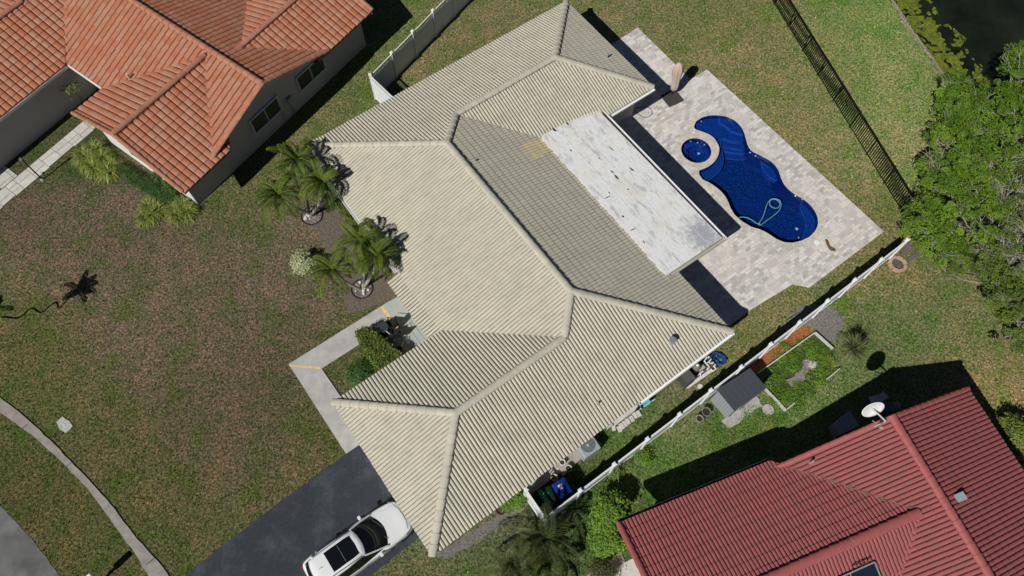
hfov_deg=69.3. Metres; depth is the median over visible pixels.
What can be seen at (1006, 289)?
tree
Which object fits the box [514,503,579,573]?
palm
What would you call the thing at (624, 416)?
stone slab
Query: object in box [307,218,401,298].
palm
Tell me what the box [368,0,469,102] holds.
fence
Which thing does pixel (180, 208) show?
grass clump
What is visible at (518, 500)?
bush
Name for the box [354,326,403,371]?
hedge
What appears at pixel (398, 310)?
porch floor
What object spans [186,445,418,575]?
driveway
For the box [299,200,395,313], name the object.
front bed
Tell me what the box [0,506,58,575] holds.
street
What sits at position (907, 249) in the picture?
board pile
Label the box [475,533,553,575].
palm
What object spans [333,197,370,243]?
hedge
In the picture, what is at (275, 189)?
palm
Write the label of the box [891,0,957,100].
shore gravel
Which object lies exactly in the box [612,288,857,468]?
clover
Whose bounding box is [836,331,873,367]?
yucca
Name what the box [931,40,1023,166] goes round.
tree
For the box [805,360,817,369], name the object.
bush
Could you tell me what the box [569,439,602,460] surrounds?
air conditioner pad
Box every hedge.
[110,161,183,204]
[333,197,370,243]
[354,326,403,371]
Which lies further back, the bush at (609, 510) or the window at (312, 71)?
the window at (312, 71)
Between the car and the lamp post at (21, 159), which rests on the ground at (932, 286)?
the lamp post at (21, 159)
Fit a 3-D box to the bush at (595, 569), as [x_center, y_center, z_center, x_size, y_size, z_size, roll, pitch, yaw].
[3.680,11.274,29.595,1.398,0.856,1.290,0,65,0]
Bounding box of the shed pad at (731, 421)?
[721,397,762,427]
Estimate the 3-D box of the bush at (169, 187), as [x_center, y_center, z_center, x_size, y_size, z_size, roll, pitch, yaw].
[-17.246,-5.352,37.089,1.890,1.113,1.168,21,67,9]
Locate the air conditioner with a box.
[576,437,600,461]
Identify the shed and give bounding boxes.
[710,368,766,417]
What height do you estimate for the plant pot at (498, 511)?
0.340 m
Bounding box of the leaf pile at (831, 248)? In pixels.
[825,239,835,250]
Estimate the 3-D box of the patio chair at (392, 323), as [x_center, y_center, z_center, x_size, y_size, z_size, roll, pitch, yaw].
[-5.530,1.648,33.892,0.480,0.950,0.512,6,65,3]
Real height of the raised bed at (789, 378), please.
0.490 m
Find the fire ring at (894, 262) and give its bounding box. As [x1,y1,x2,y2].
[888,255,907,272]
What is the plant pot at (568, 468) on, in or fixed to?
on the paved corner
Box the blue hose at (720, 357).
[711,352,726,364]
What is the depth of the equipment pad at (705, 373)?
33.40 m
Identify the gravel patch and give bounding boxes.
[785,305,843,341]
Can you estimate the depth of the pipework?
33.18 m
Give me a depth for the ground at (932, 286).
34.48 m
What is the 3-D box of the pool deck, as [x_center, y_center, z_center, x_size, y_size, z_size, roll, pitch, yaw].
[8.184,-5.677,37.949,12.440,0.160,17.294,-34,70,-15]
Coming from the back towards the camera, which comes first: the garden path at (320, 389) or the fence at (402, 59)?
the fence at (402, 59)
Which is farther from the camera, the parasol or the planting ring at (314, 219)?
the parasol
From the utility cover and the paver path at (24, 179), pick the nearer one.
the utility cover
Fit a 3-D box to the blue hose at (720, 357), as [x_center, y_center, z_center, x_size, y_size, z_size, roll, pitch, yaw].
[9.393,3.209,33.682,0.704,0.223,0.642,0,65,0]
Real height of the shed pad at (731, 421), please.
0.050 m
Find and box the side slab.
[522,465,559,494]
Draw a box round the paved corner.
[556,455,577,475]
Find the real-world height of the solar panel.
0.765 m
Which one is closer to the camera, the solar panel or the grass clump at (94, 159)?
the solar panel
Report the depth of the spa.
38.88 m
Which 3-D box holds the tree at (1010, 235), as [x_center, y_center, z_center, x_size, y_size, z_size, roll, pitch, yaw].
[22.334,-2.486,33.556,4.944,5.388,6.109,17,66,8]
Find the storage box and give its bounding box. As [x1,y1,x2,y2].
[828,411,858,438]
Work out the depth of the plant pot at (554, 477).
31.26 m
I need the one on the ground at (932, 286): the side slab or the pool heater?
the side slab
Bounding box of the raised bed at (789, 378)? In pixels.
[757,332,839,415]
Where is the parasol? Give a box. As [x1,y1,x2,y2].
[661,62,683,106]
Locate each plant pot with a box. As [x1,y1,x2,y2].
[495,507,506,514]
[551,474,557,480]
[565,465,571,471]
[696,415,703,422]
[702,407,710,416]
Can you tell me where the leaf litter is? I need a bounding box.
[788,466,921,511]
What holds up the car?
on the driveway at (290, 533)
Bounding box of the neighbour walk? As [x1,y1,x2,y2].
[586,552,624,575]
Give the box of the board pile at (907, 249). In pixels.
[899,241,918,262]
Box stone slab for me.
[613,405,637,425]
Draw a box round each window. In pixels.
[127,149,153,171]
[249,95,282,134]
[295,58,326,91]
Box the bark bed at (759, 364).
[747,326,813,371]
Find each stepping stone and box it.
[762,404,773,414]
[868,395,879,403]
[877,392,888,401]
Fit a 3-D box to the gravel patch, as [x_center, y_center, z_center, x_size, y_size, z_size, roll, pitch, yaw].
[14.242,1.363,34.685,2.455,0.020,1.926,28,68,12]
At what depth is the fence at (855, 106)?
39.06 m
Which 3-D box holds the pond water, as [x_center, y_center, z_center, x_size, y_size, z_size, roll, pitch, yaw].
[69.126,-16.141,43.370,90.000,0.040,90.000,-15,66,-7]
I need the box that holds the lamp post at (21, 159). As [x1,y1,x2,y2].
[19,157,44,180]
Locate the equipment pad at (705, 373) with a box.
[686,359,712,388]
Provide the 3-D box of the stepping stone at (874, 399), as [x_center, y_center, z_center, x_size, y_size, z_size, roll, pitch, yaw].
[16.120,4.957,32.996,0.420,0.050,0.320,-16,66,-7]
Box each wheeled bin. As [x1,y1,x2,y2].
[536,486,555,509]
[551,477,571,502]
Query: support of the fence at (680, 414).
on the ground at (932, 286)
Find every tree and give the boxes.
[896,99,1023,267]
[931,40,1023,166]
[936,248,1023,354]
[962,147,1023,287]
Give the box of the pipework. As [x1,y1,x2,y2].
[697,356,715,376]
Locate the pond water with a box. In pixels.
[894,0,1023,185]
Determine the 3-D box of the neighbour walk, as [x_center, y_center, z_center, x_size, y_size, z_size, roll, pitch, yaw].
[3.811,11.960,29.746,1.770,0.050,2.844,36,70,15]
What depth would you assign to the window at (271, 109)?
37.58 m
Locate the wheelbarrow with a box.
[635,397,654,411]
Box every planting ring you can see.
[301,206,322,224]
[351,279,372,298]
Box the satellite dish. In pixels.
[862,402,886,428]
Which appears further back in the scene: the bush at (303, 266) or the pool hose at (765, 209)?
the pool hose at (765, 209)
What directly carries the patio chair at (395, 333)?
on the porch floor
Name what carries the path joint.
on the garden path at (320, 389)
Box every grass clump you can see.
[67,136,127,182]
[133,194,169,229]
[161,193,202,228]
[822,354,841,370]
[1006,443,1023,466]
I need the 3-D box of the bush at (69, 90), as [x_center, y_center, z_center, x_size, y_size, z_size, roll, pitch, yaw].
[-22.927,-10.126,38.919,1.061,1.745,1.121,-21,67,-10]
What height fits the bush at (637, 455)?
0.550 m
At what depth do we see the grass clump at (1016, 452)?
31.83 m
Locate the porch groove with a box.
[388,322,423,353]
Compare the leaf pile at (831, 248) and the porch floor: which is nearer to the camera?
the porch floor
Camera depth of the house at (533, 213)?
32.04 m
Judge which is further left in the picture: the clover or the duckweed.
the clover
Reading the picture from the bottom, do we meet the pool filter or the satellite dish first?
the satellite dish
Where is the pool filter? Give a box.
[690,363,700,373]
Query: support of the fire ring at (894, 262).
on the ground at (932, 286)
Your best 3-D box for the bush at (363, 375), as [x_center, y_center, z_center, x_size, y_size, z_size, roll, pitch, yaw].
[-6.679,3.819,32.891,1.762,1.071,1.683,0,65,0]
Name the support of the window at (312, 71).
in the house at (198, 102)
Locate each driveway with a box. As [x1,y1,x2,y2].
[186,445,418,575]
[615,559,640,575]
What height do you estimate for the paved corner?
0.050 m
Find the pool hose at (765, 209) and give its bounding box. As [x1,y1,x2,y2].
[739,198,780,224]
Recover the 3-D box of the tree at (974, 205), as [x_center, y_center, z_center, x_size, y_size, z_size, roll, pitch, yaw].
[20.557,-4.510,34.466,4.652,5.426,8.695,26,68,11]
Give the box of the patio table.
[377,322,387,335]
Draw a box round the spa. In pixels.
[676,133,716,167]
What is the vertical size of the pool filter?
0.750 m
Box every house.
[0,0,373,204]
[306,0,734,556]
[616,386,1023,575]
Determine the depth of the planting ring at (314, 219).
36.81 m
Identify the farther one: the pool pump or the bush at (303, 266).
the bush at (303, 266)
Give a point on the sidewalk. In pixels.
(154, 566)
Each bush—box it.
[59,80,83,102]
[149,171,177,193]
[288,249,315,275]
[341,354,376,386]
[499,489,527,513]
[581,487,633,559]
[587,555,621,575]
[602,444,656,484]
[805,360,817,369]
[994,407,1023,451]
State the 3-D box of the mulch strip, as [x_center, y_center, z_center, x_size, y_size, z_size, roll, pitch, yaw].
[-1.051,9.942,30.655,4.808,0.020,0.567,-29,68,-13]
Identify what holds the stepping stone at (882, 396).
on the ground at (932, 286)
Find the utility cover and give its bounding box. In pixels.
[56,416,72,432]
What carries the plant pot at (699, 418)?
on the ground at (932, 286)
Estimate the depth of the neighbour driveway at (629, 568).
29.97 m
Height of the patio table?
0.633 m
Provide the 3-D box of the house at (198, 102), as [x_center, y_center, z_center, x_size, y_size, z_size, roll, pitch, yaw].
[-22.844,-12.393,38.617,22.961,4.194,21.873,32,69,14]
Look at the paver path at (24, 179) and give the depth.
37.99 m
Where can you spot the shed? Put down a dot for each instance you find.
(737, 393)
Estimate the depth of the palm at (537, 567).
28.36 m
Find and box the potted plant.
[394,339,406,351]
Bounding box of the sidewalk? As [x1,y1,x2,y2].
[0,398,168,575]
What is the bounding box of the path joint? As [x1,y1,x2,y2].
[289,306,398,368]
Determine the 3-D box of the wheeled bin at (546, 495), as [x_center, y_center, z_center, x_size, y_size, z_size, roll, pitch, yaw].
[1.408,8.701,30.637,0.620,1.072,0.706,-20,67,-9]
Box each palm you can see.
[0,294,14,323]
[254,139,344,224]
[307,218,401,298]
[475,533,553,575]
[498,545,563,575]
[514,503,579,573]
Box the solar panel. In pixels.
[842,557,880,575]
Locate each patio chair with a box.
[386,316,397,331]
[389,327,401,342]
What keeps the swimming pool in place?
in the pool deck
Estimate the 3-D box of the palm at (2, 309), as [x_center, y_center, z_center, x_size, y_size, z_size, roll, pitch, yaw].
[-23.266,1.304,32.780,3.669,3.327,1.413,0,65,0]
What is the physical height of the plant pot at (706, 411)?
0.340 m
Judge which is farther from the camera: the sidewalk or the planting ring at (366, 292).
the planting ring at (366, 292)
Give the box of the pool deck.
[612,28,883,325]
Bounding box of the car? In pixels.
[302,502,412,575]
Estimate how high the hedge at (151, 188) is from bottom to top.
0.712 m
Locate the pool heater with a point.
(687, 378)
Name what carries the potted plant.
in the plant pot
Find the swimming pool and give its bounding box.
[689,111,823,247]
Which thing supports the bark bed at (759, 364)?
on the ground at (932, 286)
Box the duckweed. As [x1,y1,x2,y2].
[895,0,996,101]
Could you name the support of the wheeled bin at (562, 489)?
on the ground at (932, 286)
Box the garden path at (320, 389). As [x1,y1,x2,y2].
[289,302,393,453]
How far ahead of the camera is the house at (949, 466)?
27.72 m
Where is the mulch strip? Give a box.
[436,494,532,559]
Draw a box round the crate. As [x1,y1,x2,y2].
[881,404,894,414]
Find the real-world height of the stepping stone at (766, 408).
0.055 m
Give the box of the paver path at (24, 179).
[0,121,94,209]
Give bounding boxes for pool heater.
[676,370,695,388]
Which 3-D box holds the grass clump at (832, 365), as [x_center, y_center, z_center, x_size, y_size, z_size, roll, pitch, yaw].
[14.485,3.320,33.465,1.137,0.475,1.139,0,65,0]
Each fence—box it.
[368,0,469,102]
[523,237,910,524]
[772,0,914,212]
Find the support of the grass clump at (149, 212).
on the ground at (932, 286)
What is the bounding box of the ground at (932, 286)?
[0,0,1023,575]
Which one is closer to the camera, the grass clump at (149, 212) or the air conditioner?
the air conditioner
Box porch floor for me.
[384,297,427,355]
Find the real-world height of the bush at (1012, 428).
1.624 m
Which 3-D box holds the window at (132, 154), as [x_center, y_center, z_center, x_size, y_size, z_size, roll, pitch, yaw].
[-18.311,-6.380,36.725,2.298,1.270,0.098,33,69,14]
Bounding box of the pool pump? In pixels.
[698,362,706,372]

